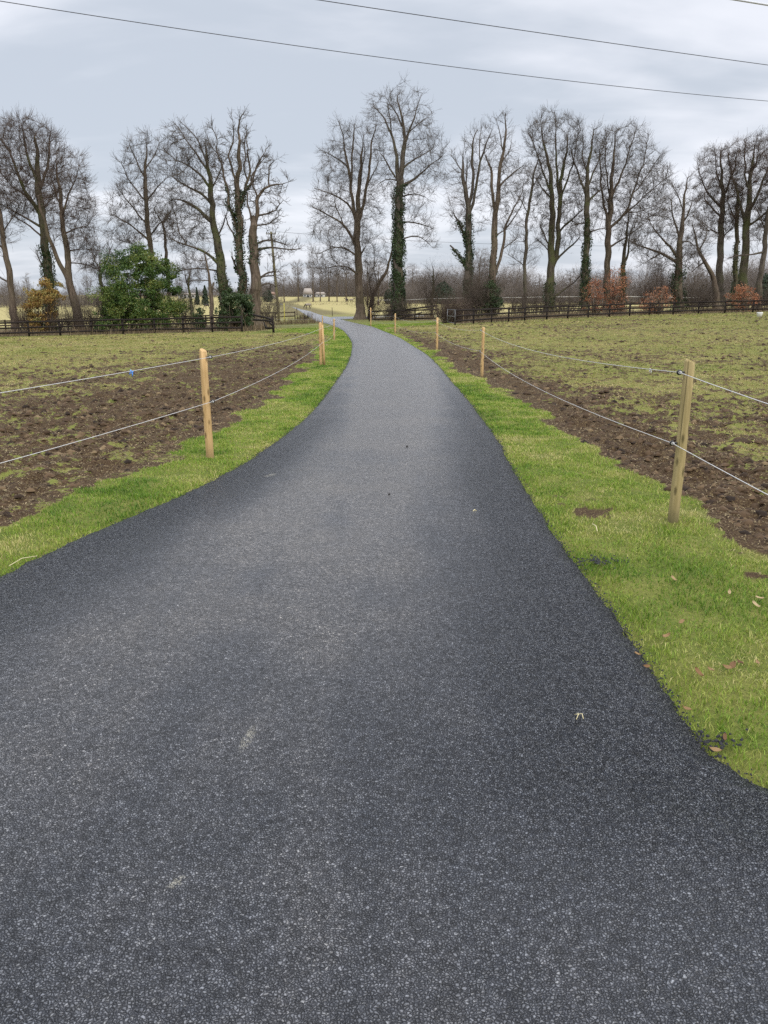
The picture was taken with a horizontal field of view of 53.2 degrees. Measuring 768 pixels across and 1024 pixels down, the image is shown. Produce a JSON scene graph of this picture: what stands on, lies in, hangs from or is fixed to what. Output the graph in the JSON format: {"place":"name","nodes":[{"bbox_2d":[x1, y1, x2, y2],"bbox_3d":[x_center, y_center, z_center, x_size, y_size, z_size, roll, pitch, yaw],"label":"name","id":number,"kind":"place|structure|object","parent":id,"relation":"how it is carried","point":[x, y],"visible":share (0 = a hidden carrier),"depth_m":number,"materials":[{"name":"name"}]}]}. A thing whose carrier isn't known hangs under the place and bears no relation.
{"place":"outdoors","nodes":[
{"label":"outdoors","id":0,"kind":"place"},
{"bbox_2d":[0,1,764,100],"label":"overhead wire","id":1,"kind":"object","parent":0,"point":[357,54],"visible":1,"depth_m":20.43,"materials":[{"name":"metal"}]},
{"bbox_2d":[0,304,767,1023],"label":"road","id":2,"kind":"structure","parent":0,"point":[292,730],"depth_m":2.60,"materials":[{"name":"asphalt"}]},
{"bbox_2d":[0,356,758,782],"bbox_3d":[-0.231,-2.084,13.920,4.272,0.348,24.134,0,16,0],"label":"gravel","id":3,"kind":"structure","parent":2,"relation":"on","point":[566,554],"depth_m":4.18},
{"bbox_2d":[688,728,747,757],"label":"tarmac crumbs","id":4,"kind":"object","parent":2,"relation":"on","point":[715,740],"visible":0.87,"depth_m":2.84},
{"bbox_2d":[0,295,767,788],"bbox_3d":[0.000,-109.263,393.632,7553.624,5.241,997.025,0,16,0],"label":"ground","id":5,"kind":"structure","parent":0,"point":[340,307],"depth_m":9.83,"materials":[{"name":"plant"}]},
{"bbox_2d":[0,186,32,331],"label":"bare tree","id":6,"kind":"object","parent":5,"relation":"on","point":[8,266],"visible":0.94,"depth_m":66.35,"materials":[{"name":"brown plant"}]},
{"bbox_2d":[0,288,55,331],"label":"bare shrub","id":7,"kind":"object","parent":5,"relation":"on","point":[23,318],"visible":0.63,"depth_m":65.50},
{"bbox_2d":[0,106,69,330],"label":"bare tree","id":8,"kind":"object","parent":5,"relation":"on","point":[47,264],"visible":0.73,"depth_m":66.11,"materials":[{"name":"brown plant"}]},
{"bbox_2d":[18,277,65,331],"bbox_3d":[-29.217,-17.607,65.611,4.143,4.816,3.960,0,16,0],"label":"shrub","id":9,"kind":"object","parent":5,"relation":"on","point":[35,294],"visible":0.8,"depth_m":64.98,"materials":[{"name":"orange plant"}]},
{"bbox_2d":[38,294,87,330],"bbox_3d":[-26.735,-16.915,65.084,4.501,3.454,4.588,0,16,0],"label":"bare shrub","id":10,"kind":"object","parent":5,"relation":"on","point":[66,312],"visible":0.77,"depth_m":64.75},
{"bbox_2d":[29,138,111,329],"bbox_3d":[-26.426,-23.101,65.147,6.118,15.735,5.354,0,16,0],"label":"bare tree","id":11,"kind":"object","parent":5,"relation":"on","point":[65,237],"visible":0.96,"depth_m":64.35,"materials":[{"name":"brown plant"}]},
{"bbox_2d":[61,288,109,329],"bbox_3d":[-24.649,-16.687,64.917,4.509,4.899,6.376,0,16,0],"label":"bare shrub","id":12,"kind":"object","parent":5,"relation":"on","point":[92,317],"visible":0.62,"depth_m":64.64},
{"bbox_2d":[72,233,120,327],"bbox_3d":[-23.843,-19.445,65.424,4.114,8.459,4.244,0,16,0],"label":"bare tree","id":13,"kind":"object","parent":5,"relation":"on","point":[97,269],"visible":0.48,"depth_m":64.55,"materials":[{"name":"brown plant"}]},
{"bbox_2d":[39,234,159,326],"bbox_3d":[-23.824,-19.334,64.783,9.865,8.660,7.664,2,16,8],"label":"bare shrub","id":14,"kind":"object","parent":5,"relation":"on","point":[96,302],"visible":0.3,"depth_m":64.46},
{"bbox_2d":[0,315,218,330],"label":"rail fence","id":15,"kind":"object","parent":5,"relation":"on","point":[5,325],"visible":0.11,"depth_m":75.78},
{"bbox_2d":[85,241,189,332],"bbox_3d":[-20.370,-18.532,63.323,8.351,7.345,7.235,0,16,0],"label":"evergreen bush","id":16,"kind":"object","parent":5,"relation":"on","point":[134,304],"visible":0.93,"depth_m":61.80,"materials":[{"name":"green plant"}]},
{"bbox_2d":[0,314,274,335],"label":"rail fence","id":17,"kind":"object","parent":5,"relation":"on","point":[270,320],"visible":0.95,"depth_m":57.47,"materials":[{"name":"wood"}]},
{"bbox_2d":[98,126,179,327],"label":"bare tree","id":18,"kind":"object","parent":5,"relation":"on","point":[146,198],"visible":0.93,"depth_m":68.49,"materials":[{"name":"brown plant"}]},
{"bbox_2d":[149,199,179,326],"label":"bare tree","id":19,"kind":"object","parent":5,"relation":"on","point":[166,251],"visible":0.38,"depth_m":71.74,"materials":[{"name":"brown plant"}]},
{"bbox_2d":[164,274,213,327],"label":"bare shrub","id":20,"kind":"object","parent":5,"relation":"on","point":[184,313],"visible":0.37,"depth_m":67.59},
{"bbox_2d":[173,256,210,327],"bbox_3d":[-16.115,-18.283,64.332,3.588,6.436,3.019,0,16,0],"label":"bare tree","id":21,"kind":"object","parent":5,"relation":"on","point":[191,309],"visible":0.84,"depth_m":64.33,"materials":[{"name":"brown plant"}]},
{"bbox_2d":[154,114,233,325],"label":"bare tree","id":22,"kind":"object","parent":5,"relation":"on","point":[222,280],"visible":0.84,"depth_m":65.08,"materials":[{"name":"brown plant"}]},
{"bbox_2d":[189,307,206,327],"bbox_3d":[-15.378,-15.996,64.094,1.266,2.169,1.450,7,17,25],"label":"ivy stump","id":23,"kind":"object","parent":5,"relation":"on","point":[200,312],"visible":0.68,"depth_m":63.81,"materials":[{"name":"green plant"}]},
{"bbox_2d":[182,241,220,326],"bbox_3d":[-14.828,-18.486,63.258,4.157,7.180,2.469,0,16,0],"label":"bare tree","id":24,"kind":"object","parent":5,"relation":"on","point":[210,289],"visible":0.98,"depth_m":63.16,"materials":[{"name":"brown plant"}]},
{"bbox_2d":[201,285,209,304],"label":"conifer","id":25,"kind":"object","parent":5,"relation":"on","point":[205,295],"visible":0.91,"depth_m":288.16,"materials":[{"name":"green plant"}]},
{"bbox_2d":[199,348,214,458],"bbox_3d":[-1.821,-0.998,8.008,0.139,1.390,0.085,0,16,0],"label":"fence post","id":26,"kind":"object","parent":5,"relation":"on","point":[206,407],"visible":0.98,"depth_m":7.94,"materials":[{"name":"beige wood"}]},
{"bbox_2d":[0,324,335,463],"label":"fence rope","id":27,"kind":"object","parent":26,"relation":"attached to","point":[142,422],"visible":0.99,"depth_m":6.55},
{"bbox_2d":[1,319,335,392],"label":"fence rope","id":28,"kind":"object","parent":26,"relation":"attached to","point":[145,368],"visible":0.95,"depth_m":6.43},
{"bbox_2d":[212,282,255,330],"bbox_3d":[-11.704,-15.979,59.943,3.431,3.827,3.317,0,16,0],"label":"evergreen bush","id":29,"kind":"object","parent":5,"relation":"on","point":[240,300],"visible":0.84,"depth_m":59.35,"materials":[{"name":"green plant"}]},
{"bbox_2d":[199,106,271,313],"bbox_3d":[-12.042,-24.119,63.871,6.257,17.779,4.824,0,16,0],"label":"bare tree","id":30,"kind":"object","parent":5,"relation":"on","point":[236,215],"visible":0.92,"depth_m":63.10,"materials":[{"name":"brown plant"}]},
{"bbox_2d":[262,290,273,301],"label":"conifer","id":31,"kind":"object","parent":5,"relation":"on","point":[271,297],"visible":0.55,"depth_m":364.90,"materials":[{"name":"green plant"}]},
{"bbox_2d":[266,232,279,320],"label":"utility pole","id":32,"kind":"object","parent":5,"relation":"on","point":[275,282],"visible":0.69,"depth_m":87.06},
{"bbox_2d":[285,232,695,245],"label":"overhead wire","id":33,"kind":"object","parent":32,"relation":"attached to","point":[455,242],"visible":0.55,"depth_m":95.36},
{"bbox_2d":[260,288,286,322],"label":"bare shrub","id":34,"kind":"object","parent":5,"relation":"on","point":[274,310],"visible":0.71,"depth_m":77.37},
{"bbox_2d":[245,152,304,326],"bbox_3d":[-9.323,-22.105,63.364,4.994,13.926,3.609,6,17,20],"label":"bare tree","id":35,"kind":"object","parent":5,"relation":"on","point":[254,251],"visible":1,"depth_m":63.27,"materials":[{"name":"brown plant"}]},
{"bbox_2d":[276,270,291,301],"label":"tree","id":36,"kind":"object","parent":5,"relation":"on","point":[281,283],"visible":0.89,"depth_m":364.32,"materials":[{"name":"brown plant"}]},
{"bbox_2d":[290,259,303,300],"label":"tree","id":37,"kind":"object","parent":5,"relation":"on","point":[297,274],"visible":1,"depth_m":382.29,"materials":[{"name":"brown plant"}]},
{"bbox_2d":[303,288,312,296],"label":"cottage","id":38,"kind":"structure","parent":5,"relation":"on","point":[307,292],"depth_m":452.54,"materials":[{"name":"paint"}]},
{"bbox_2d":[306,258,319,301],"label":"tree","id":39,"kind":"object","parent":5,"relation":"on","point":[312,274],"visible":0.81,"depth_m":372.65,"materials":[{"name":"brown plant"}]},
{"bbox_2d":[315,266,324,300],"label":"tree","id":40,"kind":"object","parent":5,"relation":"on","point":[321,276],"visible":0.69,"depth_m":378.55,"materials":[{"name":"grey plant"}]},
{"bbox_2d":[319,322,324,364],"bbox_3d":[-1.761,-4.654,21.843,0.194,1.444,0.095,8,17,25],"label":"fence post","id":41,"kind":"object","parent":5,"relation":"on","point":[321,340],"visible":0.88,"depth_m":21.79,"materials":[{"name":"beige wood"}]},
{"bbox_2d":[319,261,335,300],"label":"tree","id":42,"kind":"object","parent":5,"relation":"on","point":[329,284],"visible":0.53,"depth_m":383.15,"materials":[{"name":"brown plant"}]},
{"bbox_2d":[331,262,340,301],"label":"tree","id":43,"kind":"object","parent":5,"relation":"on","point":[338,277],"visible":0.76,"depth_m":373.24,"materials":[{"name":"grey plant"}]},
{"bbox_2d":[302,112,388,319],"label":"bare tree","id":44,"kind":"object","parent":5,"relation":"on","point":[358,215],"visible":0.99,"depth_m":84.48,"materials":[{"name":"brown plant"}]},
{"bbox_2d":[336,262,354,301],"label":"tree","id":45,"kind":"object","parent":5,"relation":"on","point":[348,283],"visible":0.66,"depth_m":378.36,"materials":[{"name":"grey plant"}]},
{"bbox_2d":[339,264,391,318],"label":"bare shrub","id":46,"kind":"object","parent":5,"relation":"on","point":[369,296],"visible":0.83,"depth_m":88.25,"materials":[{"name":"plant"}]},
{"bbox_2d":[362,261,377,304],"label":"tree","id":47,"kind":"object","parent":5,"relation":"on","point":[364,271],"visible":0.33,"depth_m":286.29,"materials":[{"name":"brown plant"}]},
{"bbox_2d":[362,218,394,318],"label":"bare tree","id":48,"kind":"object","parent":5,"relation":"on","point":[384,274],"visible":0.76,"depth_m":88.66,"materials":[{"name":"brown plant"}]},
{"bbox_2d":[368,257,389,304],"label":"tree","id":49,"kind":"object","parent":5,"relation":"on","point":[380,272],"visible":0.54,"depth_m":285.96,"materials":[{"name":"brown plant"}]},
{"bbox_2d":[0,311,767,575],"bbox_3d":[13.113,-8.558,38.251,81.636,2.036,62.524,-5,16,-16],"label":"mud","id":50,"kind":"structure","parent":5,"relation":"on","point":[702,463],"depth_m":11.14,"materials":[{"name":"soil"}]},
{"bbox_2d":[0,250,767,307],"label":"woods","id":51,"kind":"object","parent":5,"relation":"on","point":[294,290],"visible":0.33,"depth_m":338.66,"materials":[{"name":"plant"}]},
{"bbox_2d":[0,298,767,336],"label":"undergrowth","id":52,"kind":"object","parent":5,"relation":"on","point":[255,326],"visible":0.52,"depth_m":66.58,"materials":[{"name":"plant"}]},
{"bbox_2d":[6,312,767,485],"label":"sods","id":53,"kind":"structure","parent":5,"relation":"on","point":[728,448],"depth_m":17.45,"materials":[{"name":"soil"}]},
{"bbox_2d":[376,295,408,317],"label":"bare shrub","id":54,"kind":"object","parent":5,"relation":"on","point":[388,307],"visible":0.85,"depth_m":81.19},
{"bbox_2d":[369,305,437,320],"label":"rail fence","id":55,"kind":"object","parent":5,"relation":"on","point":[411,309],"visible":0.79,"depth_m":76.50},
{"bbox_2d":[385,284,422,319],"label":"bare shrub","id":56,"kind":"object","parent":5,"relation":"on","point":[406,305],"visible":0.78,"depth_m":80.91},
{"bbox_2d":[362,70,450,319],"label":"bare tree","id":57,"kind":"object","parent":5,"relation":"on","point":[398,254],"visible":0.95,"depth_m":79.56,"materials":[{"name":"brown plant"}]},
{"bbox_2d":[403,263,420,291],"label":"tree","id":58,"kind":"object","parent":5,"relation":"on","point":[411,274],"visible":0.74,"depth_m":355.51,"materials":[{"name":"grey plant"}]},
{"bbox_2d":[420,260,439,312],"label":"bare tree","id":59,"kind":"object","parent":5,"relation":"on","point":[433,281],"visible":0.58,"depth_m":86.02,"materials":[{"name":"brown plant"}]},
{"bbox_2d":[406,260,459,316],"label":"bare shrub","id":60,"kind":"object","parent":5,"relation":"on","point":[431,292],"visible":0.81,"depth_m":84.14,"materials":[{"name":"plant"}]},
{"bbox_2d":[435,317,438,349],"bbox_3d":[1.940,-6.469,28.419,0.144,1.423,0.095,0,16,0],"label":"fence post","id":61,"kind":"object","parent":5,"relation":"on","point":[436,320],"visible":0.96,"depth_m":28.34,"materials":[{"name":"beige wood"}]},
{"bbox_2d":[434,280,455,303],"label":"conifer","id":62,"kind":"object","parent":5,"relation":"on","point":[444,288],"visible":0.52,"depth_m":315.32,"materials":[{"name":"green plant"}]},
{"bbox_2d":[419,284,475,322],"bbox_3d":[5.381,-17.241,63.464,4.470,3.677,5.843,12,20,37],"label":"bare shrub","id":63,"kind":"object","parent":5,"relation":"on","point":[442,313],"visible":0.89,"depth_m":63.53,"materials":[{"name":"plant"}]},
{"bbox_2d":[445,295,481,319],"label":"bare shrub","id":64,"kind":"object","parent":5,"relation":"on","point":[463,308],"visible":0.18,"depth_m":65.52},
{"bbox_2d":[438,115,497,317],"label":"bare tree","id":65,"kind":"object","parent":5,"relation":"on","point":[467,239],"visible":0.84,"depth_m":78.14,"materials":[{"name":"brown plant"}]},
{"bbox_2d":[433,246,520,318],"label":"bare shrub","id":66,"kind":"object","parent":5,"relation":"on","point":[476,298],"visible":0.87,"depth_m":76.60,"materials":[{"name":"plant"}]},
{"bbox_2d":[472,247,489,286],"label":"tree","id":67,"kind":"object","parent":5,"relation":"on","point":[479,262],"visible":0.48,"depth_m":323.32,"materials":[{"name":"grey plant"}]},
{"bbox_2d":[479,327,484,376],"bbox_3d":[2.281,-3.620,17.979,0.130,1.390,0.078,0,16,0],"label":"fence post","id":68,"kind":"object","parent":5,"relation":"on","point":[482,355],"visible":0.94,"depth_m":17.92,"materials":[{"name":"beige wood"}]},
{"bbox_2d":[461,273,508,315],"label":"bare shrub","id":69,"kind":"object","parent":5,"relation":"on","point":[480,287],"visible":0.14,"depth_m":79.38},
{"bbox_2d":[478,280,504,317],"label":"ivy bush","id":70,"kind":"object","parent":5,"relation":"on","point":[493,297],"visible":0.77,"depth_m":76.79,"materials":[{"name":"green plant"}]},
{"bbox_2d":[478,105,537,315],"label":"bare tree","id":71,"kind":"object","parent":5,"relation":"on","point":[496,202],"visible":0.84,"depth_m":76.23,"materials":[{"name":"brown plant"}]},
{"bbox_2d":[508,269,527,291],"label":"tree","id":72,"kind":"object","parent":5,"relation":"on","point":[517,279],"visible":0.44,"depth_m":338.81,"materials":[{"name":"grey plant"}]},
{"bbox_2d":[505,287,540,315],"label":"bare shrub","id":73,"kind":"object","parent":5,"relation":"on","point":[522,300],"visible":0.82,"depth_m":80.94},
{"bbox_2d":[503,154,551,311],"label":"bare tree","id":74,"kind":"object","parent":5,"relation":"on","point":[525,234],"visible":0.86,"depth_m":82.75,"materials":[{"name":"brown plant"}]},
{"bbox_2d":[518,280,551,314],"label":"bare shrub","id":75,"kind":"object","parent":5,"relation":"on","point":[536,300],"visible":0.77,"depth_m":82.75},
{"bbox_2d":[533,273,545,294],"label":"tree","id":76,"kind":"object","parent":5,"relation":"on","point":[539,279],"visible":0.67,"depth_m":334.60,"materials":[{"name":"grey plant"}]},
{"bbox_2d":[518,99,592,314],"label":"bare tree","id":77,"kind":"object","parent":5,"relation":"on","point":[554,256],"visible":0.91,"depth_m":81.48,"materials":[{"name":"brown plant"}]},
{"bbox_2d":[545,284,590,314],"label":"bare shrub","id":78,"kind":"object","parent":5,"relation":"on","point":[563,302],"visible":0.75,"depth_m":81.59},
{"bbox_2d":[561,269,578,297],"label":"tree","id":79,"kind":"object","parent":5,"relation":"on","point":[569,279],"visible":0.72,"depth_m":330.08,"materials":[{"name":"grey plant"}]},
{"bbox_2d":[562,119,619,312],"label":"bare tree","id":80,"kind":"object","parent":5,"relation":"on","point":[587,243],"visible":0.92,"depth_m":80.02,"materials":[{"name":"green plant"}]},
{"bbox_2d":[582,278,609,312],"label":"beech sapling","id":81,"kind":"object","parent":5,"relation":"on","point":[597,301],"visible":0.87,"depth_m":76.89,"materials":[{"name":"brown plant"}]},
{"bbox_2d":[573,554,632,568],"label":"tarmac crumbs","id":82,"kind":"object","parent":5,"relation":"on","point":[598,562],"visible":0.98,"depth_m":4.77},
{"bbox_2d":[454,300,767,324],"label":"rail fence","id":83,"kind":"object","parent":5,"relation":"on","point":[588,310],"visible":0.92,"depth_m":69.00,"materials":[{"name":"wood"}]},
{"bbox_2d":[603,265,633,312],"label":"beech sapling","id":84,"kind":"object","parent":5,"relation":"on","point":[619,294],"visible":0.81,"depth_m":75.84,"materials":[{"name":"brown plant"}]},
{"bbox_2d":[612,207,647,311],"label":"bare tree","id":85,"kind":"object","parent":5,"relation":"on","point":[624,260],"visible":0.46,"depth_m":85.32,"materials":[{"name":"brown plant"}]},
{"bbox_2d":[587,116,682,312],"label":"bare tree","id":86,"kind":"object","parent":5,"relation":"on","point":[610,213],"visible":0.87,"depth_m":80.17,"materials":[{"name":"brown plant"}]},
{"bbox_2d":[512,299,766,312],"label":"rail fence","id":87,"kind":"object","parent":5,"relation":"on","point":[625,306],"visible":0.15,"depth_m":92.16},
{"bbox_2d":[635,286,675,313],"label":"beech sapling","id":88,"kind":"object","parent":5,"relation":"on","point":[656,301],"visible":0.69,"depth_m":76.09,"materials":[{"name":"brown plant"}]},
{"bbox_2d":[621,258,697,310],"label":"bare shrub","id":89,"kind":"object","parent":5,"relation":"on","point":[651,287],"visible":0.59,"depth_m":80.45,"materials":[{"name":"plant"}]},
{"bbox_2d":[621,170,713,311],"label":"bare tree","id":90,"kind":"object","parent":5,"relation":"on","point":[678,254],"visible":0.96,"depth_m":77.22,"materials":[{"name":"brown plant"}]},
{"bbox_2d":[667,358,694,522],"bbox_3d":[2.090,-0.368,5.488,0.133,1.437,0.082,0,16,0],"label":"fence post","id":91,"kind":"object","parent":5,"relation":"on","point":[680,453],"visible":0.95,"depth_m":5.42,"materials":[{"name":"beige wood"}]},
{"bbox_2d":[370,318,767,494],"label":"fence rope","id":92,"kind":"object","parent":91,"relation":"attached to","point":[632,428],"visible":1,"depth_m":5.88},
{"bbox_2d":[371,311,767,403],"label":"fence rope","id":93,"kind":"object","parent":91,"relation":"attached to","point":[642,368],"visible":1,"depth_m":5.69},
{"bbox_2d":[684,263,705,294],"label":"tree","id":94,"kind":"object","parent":5,"relation":"on","point":[696,272],"visible":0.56,"depth_m":316.65,"materials":[{"name":"grey plant"}]},
{"bbox_2d":[668,268,727,311],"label":"bare shrub","id":95,"kind":"object","parent":5,"relation":"on","point":[699,298],"visible":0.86,"depth_m":78.48,"materials":[{"name":"plant"}]},
{"bbox_2d":[682,214,721,308],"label":"bare tree","id":96,"kind":"object","parent":5,"relation":"on","point":[714,283],"visible":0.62,"depth_m":79.81,"materials":[{"name":"brown plant"}]},
{"bbox_2d":[683,263,740,309],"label":"bare shrub","id":97,"kind":"object","parent":5,"relation":"on","point":[710,293],"visible":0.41,"depth_m":82.64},
{"bbox_2d":[688,139,746,308],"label":"bare tree","id":98,"kind":"object","parent":5,"relation":"on","point":[721,203],"visible":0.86,"depth_m":81.72,"materials":[{"name":"brown plant"}]},
{"bbox_2d":[724,183,756,308],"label":"bare tree","id":99,"kind":"object","parent":5,"relation":"on","point":[735,270],"visible":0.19,"depth_m":86.40,"materials":[{"name":"brown plant"}]},
{"bbox_2d":[723,282,762,311],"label":"beech sapling","id":100,"kind":"object","parent":5,"relation":"on","point":[739,289],"visible":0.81,"depth_m":75.79,"materials":[{"name":"brown plant"}]},
{"bbox_2d":[720,126,767,307],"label":"bare tree","id":101,"kind":"object","parent":5,"relation":"on","point":[745,214],"visible":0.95,"depth_m":79.71,"materials":[{"name":"brown plant"}]},
{"bbox_2d":[725,174,767,307],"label":"bare tree","id":102,"kind":"object","parent":5,"relation":"on","point":[763,253],"visible":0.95,"depth_m":79.46,"materials":[{"name":"brown plant"}]},
{"bbox_2d":[749,279,767,307],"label":"bare shrub","id":103,"kind":"object","parent":5,"relation":"on","point":[763,298],"visible":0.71,"depth_m":78.93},
{"bbox_2d":[750,272,767,298],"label":"conifer","id":104,"kind":"object","parent":5,"relation":"on","point":[765,276],"visible":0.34,"depth_m":286.06,"materials":[{"name":"green plant"}]},
{"bbox_2d":[0,323,767,786],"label":"grass","id":105,"kind":"structure","parent":0,"point":[344,355],"depth_m":6.02,"materials":[{"name":"plant"}]},
{"bbox_2d":[0,0,767,294],"label":"sky","id":106,"kind":"structure","parent":0,"point":[97,78],"materials":[{"name":"grey"}]},
{"bbox_2d":[164,301,729,304],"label":"rough grass","id":107,"kind":"structure","parent":0,"point":[346,303],"depth_m":324.39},
{"bbox_2d":[319,0,766,64],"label":"overhead wire","id":108,"kind":"object","parent":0,"point":[532,31],"visible":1,"depth_m":19.21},
{"bbox_2d":[733,0,767,5],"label":"overhead wire","id":109,"kind":"object","parent":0,"point":[758,3],"visible":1,"depth_m":17.36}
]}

